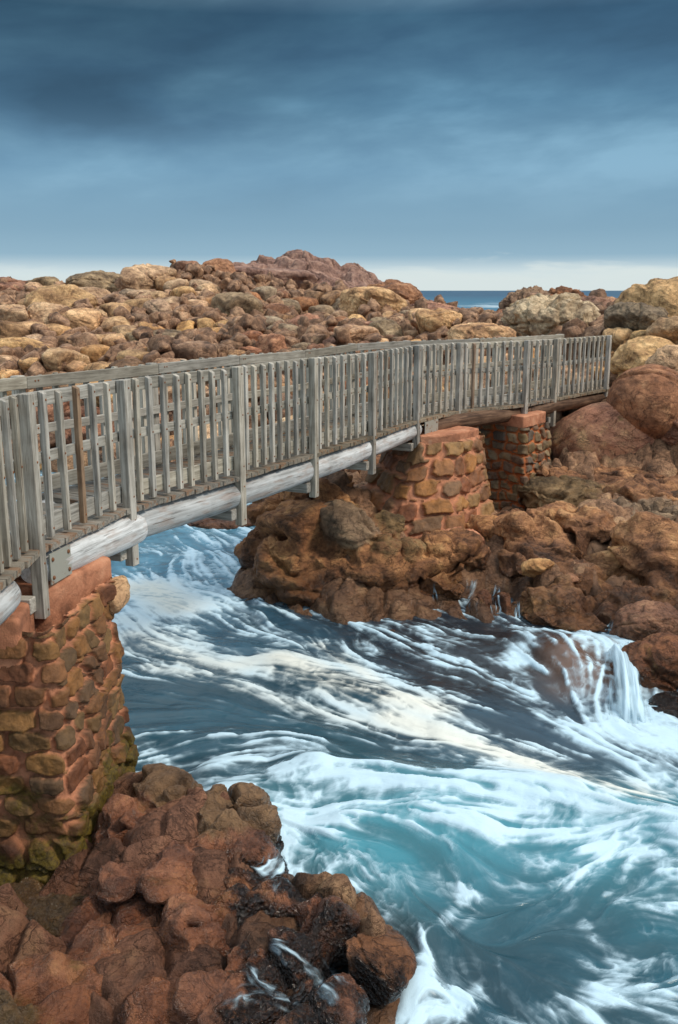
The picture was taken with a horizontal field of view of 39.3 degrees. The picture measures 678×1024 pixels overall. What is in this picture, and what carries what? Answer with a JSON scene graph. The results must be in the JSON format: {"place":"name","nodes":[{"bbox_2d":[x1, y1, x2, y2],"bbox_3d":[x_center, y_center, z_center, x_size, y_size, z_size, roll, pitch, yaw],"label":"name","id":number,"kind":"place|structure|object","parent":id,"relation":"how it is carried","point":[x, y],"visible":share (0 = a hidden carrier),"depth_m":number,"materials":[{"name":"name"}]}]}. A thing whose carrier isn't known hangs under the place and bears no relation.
{"place":"outdoors","nodes":[
{"label":"outdoors","id":0,"kind":"place"},
{"bbox_2d":[0,263,677,1023],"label":"terrain","id":1,"kind":"structure","parent":0,"point":[142,959],"depth_m":6.79,"materials":[{"name":"stone"}]},
{"bbox_2d":[0,369,18,378],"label":"boulder","id":2,"kind":"object","parent":1,"relation":"on","point":[8,373],"visible":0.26,"depth_m":25.66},
{"bbox_2d":[0,276,27,290],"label":"rock knoll","id":3,"kind":"structure","parent":1,"relation":"on","point":[10,283],"depth_m":45.14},
{"bbox_2d":[0,304,28,322],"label":"boulder","id":4,"kind":"object","parent":1,"relation":"on","point":[17,313],"visible":0.44,"depth_m":34.66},
{"bbox_2d":[0,320,31,337],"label":"boulder","id":5,"kind":"object","parent":1,"relation":"on","point":[8,329],"visible":0.41,"depth_m":32.26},
{"bbox_2d":[0,337,49,349],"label":"boulder","id":6,"kind":"object","parent":1,"relation":"on","point":[15,342],"visible":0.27,"depth_m":28.72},
{"bbox_2d":[26,276,59,285],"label":"boulder","id":7,"kind":"object","parent":1,"relation":"on","point":[46,281],"visible":0.3,"depth_m":45.85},
{"bbox_2d":[27,302,66,323],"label":"boulder","id":8,"kind":"object","parent":1,"relation":"on","point":[41,311],"visible":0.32,"depth_m":35.11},
{"bbox_2d":[35,399,81,422],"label":"boulder","id":9,"kind":"object","parent":1,"relation":"on","point":[66,405],"visible":0.12,"depth_m":24.31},
{"bbox_2d":[45,323,71,335],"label":"boulder","id":10,"kind":"object","parent":1,"relation":"on","point":[60,329],"visible":0.2,"depth_m":32.87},
{"bbox_2d":[24,284,97,308],"bbox_3d":[-11.431,-8.605,39.640,2.383,1.777,3.026,3,13,11],"label":"boulder","id":11,"kind":"object","parent":1,"relation":"on","point":[68,295],"visible":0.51,"depth_m":39.04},
{"bbox_2d":[55,334,72,346],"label":"boulder","id":12,"kind":"object","parent":1,"relation":"on","point":[61,339],"visible":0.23,"depth_m":30.56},
{"bbox_2d":[41,347,90,371],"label":"boulder","id":13,"kind":"object","parent":1,"relation":"on","point":[54,359],"visible":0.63,"depth_m":26.29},
{"bbox_2d":[64,416,71,443],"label":"boulder","id":14,"kind":"object","parent":1,"relation":"on","point":[68,436],"visible":0.02,"depth_m":23.49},
{"bbox_2d":[0,556,138,885],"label":"stone pier","id":15,"kind":"structure","parent":1,"relation":"on","point":[69,754],"depth_m":6.87,"materials":[{"name":"stone"},{"name":"mortar"}]},
{"bbox_2d":[0,334,611,624],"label":"footbridge","id":16,"kind":"object","parent":15,"relation":"on","point":[59,528],"visible":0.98,"depth_m":10.17,"materials":[{"name":"wood"}]},
{"bbox_2d":[51,451,87,471],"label":"boulder","id":17,"kind":"object","parent":1,"relation":"on","point":[70,466],"visible":0.06,"depth_m":22.66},
{"bbox_2d":[64,360,86,372],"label":"boulder","id":18,"kind":"object","parent":1,"relation":"on","point":[73,366],"visible":0.42,"depth_m":26.24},
{"bbox_2d":[60,308,103,330],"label":"boulder","id":19,"kind":"object","parent":1,"relation":"on","point":[89,318],"visible":0.45,"depth_m":34.54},
{"bbox_2d":[64,406,99,416],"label":"boulder","id":20,"kind":"object","parent":1,"relation":"on","point":[66,413],"visible":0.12,"depth_m":24.25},
{"bbox_2d":[66,270,119,292],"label":"boulder","id":21,"kind":"object","parent":1,"relation":"on","point":[102,279],"visible":0.42,"depth_m":44.62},
{"bbox_2d":[79,286,110,297],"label":"boulder","id":22,"kind":"object","parent":1,"relation":"on","point":[98,292],"visible":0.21,"depth_m":42.40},
{"bbox_2d":[83,361,111,370],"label":"boulder","id":23,"kind":"object","parent":1,"relation":"on","point":[96,365],"visible":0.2,"depth_m":25.79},
{"bbox_2d":[82,421,114,439],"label":"boulder","id":24,"kind":"object","parent":1,"relation":"on","point":[99,431],"visible":0.07,"depth_m":23.05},
{"bbox_2d":[102,333,126,346],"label":"boulder","id":25,"kind":"object","parent":1,"relation":"on","point":[108,339],"visible":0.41,"depth_m":31.66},
{"bbox_2d":[101,293,128,302],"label":"boulder","id":26,"kind":"object","parent":1,"relation":"on","point":[108,298],"visible":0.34,"depth_m":40.74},
{"bbox_2d":[99,302,131,316],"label":"boulder","id":27,"kind":"object","parent":1,"relation":"on","point":[108,308],"visible":0.36,"depth_m":36.95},
{"bbox_2d":[112,325,136,334],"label":"boulder","id":28,"kind":"object","parent":1,"relation":"on","point":[123,329],"visible":0.27,"depth_m":33.45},
{"bbox_2d":[105,358,144,379],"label":"boulder","id":29,"kind":"object","parent":1,"relation":"on","point":[123,362],"visible":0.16,"depth_m":25.23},
{"bbox_2d":[116,349,148,360],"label":"boulder","id":30,"kind":"object","parent":1,"relation":"on","point":[139,354],"visible":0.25,"depth_m":26.45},
{"bbox_2d":[122,298,150,307],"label":"boulder","id":31,"kind":"object","parent":1,"relation":"on","point":[138,302],"visible":0.19,"depth_m":38.24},
{"bbox_2d":[126,289,150,298],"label":"boulder","id":32,"kind":"object","parent":1,"relation":"on","point":[133,294],"visible":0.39,"depth_m":42.04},
{"bbox_2d":[119,263,176,290],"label":"boulder","id":33,"kind":"object","parent":1,"relation":"on","point":[140,277],"visible":0.6,"depth_m":44.52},
{"bbox_2d":[138,321,164,329],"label":"boulder","id":34,"kind":"object","parent":1,"relation":"on","point":[143,323],"visible":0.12,"depth_m":33.59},
{"bbox_2d":[139,291,168,298],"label":"boulder","id":35,"kind":"object","parent":1,"relation":"on","point":[157,294],"visible":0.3,"depth_m":41.01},
{"bbox_2d":[142,299,171,314],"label":"boulder","id":36,"kind":"object","parent":1,"relation":"on","point":[154,305],"visible":0.32,"depth_m":36.79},
{"bbox_2d":[155,276,175,290],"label":"boulder","id":37,"kind":"object","parent":1,"relation":"on","point":[160,281],"visible":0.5,"depth_m":44.55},
{"bbox_2d":[153,329,180,336],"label":"boulder","id":38,"kind":"object","parent":1,"relation":"on","point":[171,332],"visible":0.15,"depth_m":31.92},
{"bbox_2d":[152,357,186,374],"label":"boulder","id":39,"kind":"object","parent":1,"relation":"on","point":[161,360],"visible":0.11,"depth_m":25.94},
{"bbox_2d":[163,278,188,290],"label":"boulder","id":40,"kind":"object","parent":1,"relation":"on","point":[173,284],"visible":0.55,"depth_m":44.06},
{"bbox_2d":[170,286,195,296],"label":"boulder","id":41,"kind":"object","parent":1,"relation":"on","point":[179,291],"visible":0.38,"depth_m":41.24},
{"bbox_2d":[0,763,369,1023],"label":"bedrock","id":42,"kind":"structure","parent":1,"relation":"on","point":[59,987],"depth_m":5.91,"materials":[{"name":"stone"}]},
{"bbox_2d":[255,856,286,876],"bbox_3d":[-0.487,2.865,8.033,0.415,1.578,3.551,0,13,0],"label":"runnel","id":43,"kind":"object","parent":42,"relation":"on","point":[272,862],"visible":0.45,"depth_m":6.65,"materials":[{"name":"liquid"}]},
{"bbox_2d":[272,938,339,996],"bbox_3d":[-0.056,2.787,5.553,0.522,0.488,0.724,-6,14,-23],"label":"runnel","id":44,"kind":"object","parent":42,"relation":"on","point":[297,955],"visible":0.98,"depth_m":5.61,"materials":[{"name":"liquid"}]},
{"bbox_2d":[175,260,196,271],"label":"boulder","id":45,"kind":"object","parent":1,"relation":"on","point":[181,265],"visible":0.22,"depth_m":47.84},
{"bbox_2d":[172,340,216,359],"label":"boulder","id":46,"kind":"object","parent":1,"relation":"on","point":[184,350],"visible":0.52,"depth_m":26.86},
{"bbox_2d":[188,299,208,307],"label":"boulder","id":47,"kind":"object","parent":1,"relation":"on","point":[192,302],"visible":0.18,"depth_m":36.69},
{"bbox_2d":[182,422,218,454],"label":"boulder","id":48,"kind":"object","parent":1,"relation":"on","point":[208,430],"visible":0.03,"depth_m":21.85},
{"bbox_2d":[197,318,214,328],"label":"boulder","id":49,"kind":"object","parent":1,"relation":"on","point":[205,322],"visible":0.34,"depth_m":33.90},
{"bbox_2d":[196,283,221,293],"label":"boulder","id":50,"kind":"object","parent":1,"relation":"on","point":[214,288],"visible":0.49,"depth_m":43.23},
{"bbox_2d":[187,518,253,529],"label":"rock","id":51,"kind":"object","parent":1,"relation":"on","point":[208,523],"visible":0.27,"depth_m":17.23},
{"bbox_2d":[214,343,227,356],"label":"boulder","id":52,"kind":"object","parent":1,"relation":"on","point":[223,348],"visible":0.42,"depth_m":27.44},
{"bbox_2d":[211,292,263,315],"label":"boulder","id":53,"kind":"object","parent":1,"relation":"on","point":[225,303],"visible":0.44,"depth_m":36.52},
{"bbox_2d":[242,330,262,340],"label":"boulder","id":54,"kind":"object","parent":1,"relation":"on","point":[252,334],"visible":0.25,"depth_m":29.06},
{"bbox_2d":[251,286,276,300],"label":"boulder","id":55,"kind":"object","parent":1,"relation":"on","point":[265,292],"visible":0.36,"depth_m":42.29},
{"bbox_2d":[248,378,292,402],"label":"boulder","id":56,"kind":"object","parent":1,"relation":"on","point":[258,388],"visible":0.06,"depth_m":24.45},
{"bbox_2d":[255,333,287,353],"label":"boulder","id":57,"kind":"object","parent":1,"relation":"on","point":[270,343],"visible":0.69,"depth_m":28.21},
{"bbox_2d":[265,316,283,325],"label":"boulder","id":58,"kind":"object","parent":1,"relation":"on","point":[270,320],"visible":0.25,"depth_m":34.38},
{"bbox_2d":[257,393,292,424],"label":"boulder","id":59,"kind":"object","parent":1,"relation":"on","point":[283,410],"visible":0.06,"depth_m":23.31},
{"bbox_2d":[284,336,299,345],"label":"boulder","id":60,"kind":"object","parent":1,"relation":"on","point":[290,341],"visible":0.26,"depth_m":28.60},
{"bbox_2d":[291,342,310,349],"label":"boulder","id":61,"kind":"object","parent":1,"relation":"on","point":[303,345],"visible":0.34,"depth_m":27.88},
{"bbox_2d":[288,313,318,325],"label":"boulder","id":62,"kind":"object","parent":1,"relation":"on","point":[310,316],"visible":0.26,"depth_m":33.39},
{"bbox_2d":[290,296,318,311],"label":"boulder","id":63,"kind":"object","parent":1,"relation":"on","point":[306,303],"visible":0.38,"depth_m":41.27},
{"bbox_2d":[0,259,617,463],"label":"rubble","id":64,"kind":"object","parent":1,"relation":"on","point":[159,345],"visible":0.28,"depth_m":30.51,"materials":[{"name":"stone"}]},
{"bbox_2d":[0,355,18,363],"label":"boulder","id":65,"kind":"object","parent":64,"relation":"on","point":[3,358],"visible":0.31,"depth_m":27.28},
{"bbox_2d":[18,357,39,374],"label":"boulder","id":66,"kind":"object","parent":64,"relation":"on","point":[25,365],"visible":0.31,"depth_m":26.33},
{"bbox_2d":[80,344,109,362],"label":"boulder","id":67,"kind":"object","parent":64,"relation":"on","point":[94,352],"visible":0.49,"depth_m":27.46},
{"bbox_2d":[100,316,129,331],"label":"boulder","id":68,"kind":"object","parent":64,"relation":"on","point":[107,324],"visible":0.52,"depth_m":34.68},
{"bbox_2d":[176,320,194,330],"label":"boulder","id":69,"kind":"object","parent":64,"relation":"on","point":[185,325],"visible":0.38,"depth_m":33.91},
{"bbox_2d":[219,339,242,348],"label":"boulder","id":70,"kind":"object","parent":64,"relation":"on","point":[236,345],"visible":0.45,"depth_m":28.44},
{"bbox_2d":[227,349,245,355],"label":"boulder","id":71,"kind":"object","parent":64,"relation":"on","point":[237,352],"visible":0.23,"depth_m":27.00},
{"bbox_2d":[238,346,261,353],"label":"boulder","id":72,"kind":"object","parent":64,"relation":"on","point":[251,349],"visible":0.32,"depth_m":27.55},
{"bbox_2d":[264,303,290,313],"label":"boulder","id":73,"kind":"object","parent":64,"relation":"on","point":[281,308],"visible":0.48,"depth_m":37.94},
{"bbox_2d":[266,323,297,330],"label":"boulder","id":74,"kind":"object","parent":64,"relation":"on","point":[290,327],"visible":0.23,"depth_m":31.33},
{"bbox_2d":[281,298,300,313],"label":"boulder","id":75,"kind":"object","parent":64,"relation":"on","point":[290,302],"visible":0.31,"depth_m":39.68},
{"bbox_2d":[414,308,462,333],"bbox_3d":[3.204,-5.673,29.573,1.719,1.353,2.547,0,13,0],"label":"boulder","id":76,"kind":"object","parent":64,"relation":"on","point":[430,321],"visible":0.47,"depth_m":28.50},
{"bbox_2d":[581,341,600,357],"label":"boulder","id":77,"kind":"object","parent":64,"relation":"on","point":[591,349],"visible":0.09,"depth_m":24.12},
{"bbox_2d":[645,316,677,344],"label":"boulder","id":78,"kind":"object","parent":64,"relation":"on","point":[665,328],"visible":0.7,"depth_m":21.81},
{"bbox_2d":[304,291,323,304],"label":"boulder","id":79,"kind":"object","parent":1,"relation":"on","point":[317,295],"visible":0.44,"depth_m":43.33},
{"bbox_2d":[308,305,334,314],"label":"boulder","id":80,"kind":"object","parent":1,"relation":"on","point":[328,309],"visible":0.42,"depth_m":37.98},
{"bbox_2d":[319,290,341,305],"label":"boulder","id":81,"kind":"object","parent":1,"relation":"on","point":[330,297],"visible":0.37,"depth_m":42.76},
{"bbox_2d":[333,325,378,343],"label":"boulder","id":82,"kind":"object","parent":1,"relation":"on","point":[358,333],"visible":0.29,"depth_m":28.28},
{"bbox_2d":[234,475,497,606],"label":"bedrock","id":83,"kind":"structure","parent":1,"relation":"on","point":[293,548],"depth_m":13.13,"materials":[{"name":"stone"}]},
{"bbox_2d":[338,286,407,316],"bbox_3d":[1.350,-8.501,39.127,2.733,1.564,2.506,-9,16,-35],"label":"boulder","id":84,"kind":"object","parent":1,"relation":"on","point":[353,300],"visible":0.53,"depth_m":38.25,"materials":[{"name":"stone"}]},
{"bbox_2d":[346,925,416,1005],"bbox_3d":[0.284,2.738,5.786,0.436,0.337,0.473,9,16,33],"label":"rock","id":85,"kind":"object","parent":1,"relation":"on","point":[382,969],"visible":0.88,"depth_m":5.61,"materials":[{"name":"stone"}]},
{"bbox_2d":[368,319,402,337],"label":"boulder","id":86,"kind":"object","parent":1,"relation":"on","point":[384,327],"visible":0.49,"depth_m":30.11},
{"bbox_2d":[359,423,493,543],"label":"stone pier","id":87,"kind":"structure","parent":1,"relation":"on","point":[433,481],"depth_m":14.88,"materials":[{"name":"stone"}]},
{"bbox_2d":[410,301,460,309],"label":"rock spur","id":88,"kind":"structure","parent":1,"relation":"on","point":[432,305],"depth_m":43.87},
{"bbox_2d":[446,322,516,352],"bbox_3d":[3.949,-4.907,27.345,1.726,1.070,1.744,-5,14,-22],"label":"boulder","id":89,"kind":"object","parent":1,"relation":"on","point":[479,330],"visible":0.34,"depth_m":26.87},
{"bbox_2d":[478,410,551,509],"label":"stone pier","id":90,"kind":"structure","parent":1,"relation":"on","point":[517,450],"depth_m":17.43,"materials":[{"name":"stone"}]},
{"bbox_2d":[499,285,550,309],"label":"crag","id":91,"kind":"structure","parent":1,"relation":"on","point":[511,297],"depth_m":36.64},
{"bbox_2d":[500,292,600,336],"bbox_3d":[6.360,-5.613,28.453,3.138,1.906,3.083,0,13,0],"label":"rock mass","id":92,"kind":"object","parent":1,"relation":"on","point":[539,314],"visible":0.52,"depth_m":27.42,"materials":[{"name":"stone"}]},
{"bbox_2d":[549,285,586,296],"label":"crag","id":93,"kind":"structure","parent":1,"relation":"on","point":[559,290],"depth_m":36.49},
{"bbox_2d":[560,372,593,384],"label":"boulder","id":94,"kind":"object","parent":1,"relation":"on","point":[575,378],"visible":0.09,"depth_m":22.16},
{"bbox_2d":[493,462,677,631],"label":"bedrock","id":95,"kind":"structure","parent":1,"relation":"on","point":[550,523],"depth_m":13.55,"materials":[{"name":"stone"}]},
{"bbox_2d":[521,558,554,577],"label":"stone","id":96,"kind":"object","parent":95,"relation":"on","point":[533,567],"visible":0.92,"depth_m":12.99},
{"bbox_2d":[581,295,611,305],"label":"crag","id":97,"kind":"structure","parent":1,"relation":"on","point":[593,298],"depth_m":34.79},
{"bbox_2d":[549,402,654,460],"bbox_3d":[5.511,-1.462,19.213,2.549,1.604,2.511,0,13,0],"label":"dome rock","id":98,"kind":"object","parent":1,"relation":"on","point":[601,429],"visible":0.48,"depth_m":18.22,"materials":[{"name":"stone"}]},
{"bbox_2d":[606,364,677,438],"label":"boulder","id":99,"kind":"object","parent":98,"relation":"on","point":[643,398],"visible":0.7,"depth_m":17.86,"materials":[{"name":"stone"}]},
{"bbox_2d":[661,418,677,445],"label":"boulder","id":100,"kind":"object","parent":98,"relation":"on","point":[670,437],"visible":0.23,"depth_m":17.80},
{"bbox_2d":[600,327,632,354],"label":"rock","id":101,"kind":"object","parent":1,"relation":"on","point":[620,336],"visible":0.41,"depth_m":23.31,"materials":[{"name":"beige stone"}]},
{"bbox_2d":[603,302,668,330],"bbox_3d":[7.381,-4.668,24.003,1.985,1.263,1.212,12,18,42],"label":"boulder","id":102,"kind":"object","parent":1,"relation":"on","point":[633,316],"visible":0.44,"depth_m":23.46,"materials":[{"name":"stone"}]},
{"bbox_2d":[630,330,646,338],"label":"boulder","id":103,"kind":"object","parent":1,"relation":"on","point":[638,333],"visible":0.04,"depth_m":22.48,"materials":[{"name":"beige stone"}]},
{"bbox_2d":[610,335,674,378],"bbox_3d":[6.968,-3.215,21.450,1.761,1.509,1.926,0,13,0],"label":"boulder","id":104,"kind":"object","parent":1,"relation":"on","point":[633,353],"visible":0.36,"depth_m":21.02,"materials":[{"name":"stone"}]},
{"bbox_2d":[609,600,677,640],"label":"boulder","id":105,"kind":"object","parent":1,"relation":"on","point":[638,620],"visible":0.61,"depth_m":11.35,"materials":[{"name":"stone"}]},
{"bbox_2d":[610,632,677,690],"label":"boulder","id":106,"kind":"object","parent":1,"relation":"on","point":[653,659],"visible":0.56,"depth_m":10.28,"materials":[{"name":"stone"}]},
{"bbox_2d":[614,276,677,316],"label":"boulder","id":107,"kind":"object","parent":1,"relation":"on","point":[658,292],"visible":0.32,"depth_m":24.00,"materials":[{"name":"beige stone"}]},
{"bbox_2d":[645,344,677,371],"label":"boulder","id":108,"kind":"object","parent":1,"relation":"on","point":[666,355],"visible":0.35,"depth_m":19.42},
{"bbox_2d":[648,690,677,717],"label":"rock","id":109,"kind":"object","parent":1,"relation":"on","point":[666,702],"visible":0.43,"depth_m":9.86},
{"bbox_2d":[0,0,677,290],"label":"sky","id":110,"kind":"structure","parent":0,"point":[429,145],"materials":[{"name":"blue"}]},
{"bbox_2d":[5,471,677,1023],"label":"water","id":111,"kind":"structure","parent":0,"point":[483,815],"depth_m":8.37,"materials":[{"name":"liquid"}]},
{"bbox_2d":[476,589,491,608],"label":"stone","id":112,"kind":"object","parent":111,"relation":"in","point":[485,595],"visible":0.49,"depth_m":12.63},
{"bbox_2d":[492,592,511,614],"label":"stone","id":113,"kind":"object","parent":111,"relation":"in","point":[505,602],"visible":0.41,"depth_m":12.79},
{"bbox_2d":[609,641,644,723],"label":"cascade","id":114,"kind":"object","parent":111,"relation":"in","point":[626,671],"visible":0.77,"depth_m":9.95,"materials":[{"name":"liquid"}]},
{"bbox_2d":[250,249,432,300],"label":"rocky hill","id":115,"kind":"structure","parent":0,"point":[329,271],"depth_m":54.72,"materials":[{"name":"stone"}]},
{"bbox_2d":[233,262,320,289],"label":"rock ledge","id":116,"kind":"object","parent":115,"relation":"on","point":[298,277],"visible":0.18,"depth_m":50.59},
{"bbox_2d":[202,258,235,272],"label":"boulder","id":117,"kind":"object","parent":116,"relation":"on","point":[224,265],"visible":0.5,"depth_m":47.87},
{"bbox_2d":[367,279,422,303],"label":"rock spur","id":118,"kind":"structure","parent":115,"relation":"on","point":[410,293],"depth_m":46.59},
{"bbox_2d":[420,291,622,310],"bbox_3d":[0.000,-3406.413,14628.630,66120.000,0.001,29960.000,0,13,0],"label":"sea","id":119,"kind":"structure","parent":0,"point":[486,300],"depth_m":692.66,"materials":[{"name":"liquid"}]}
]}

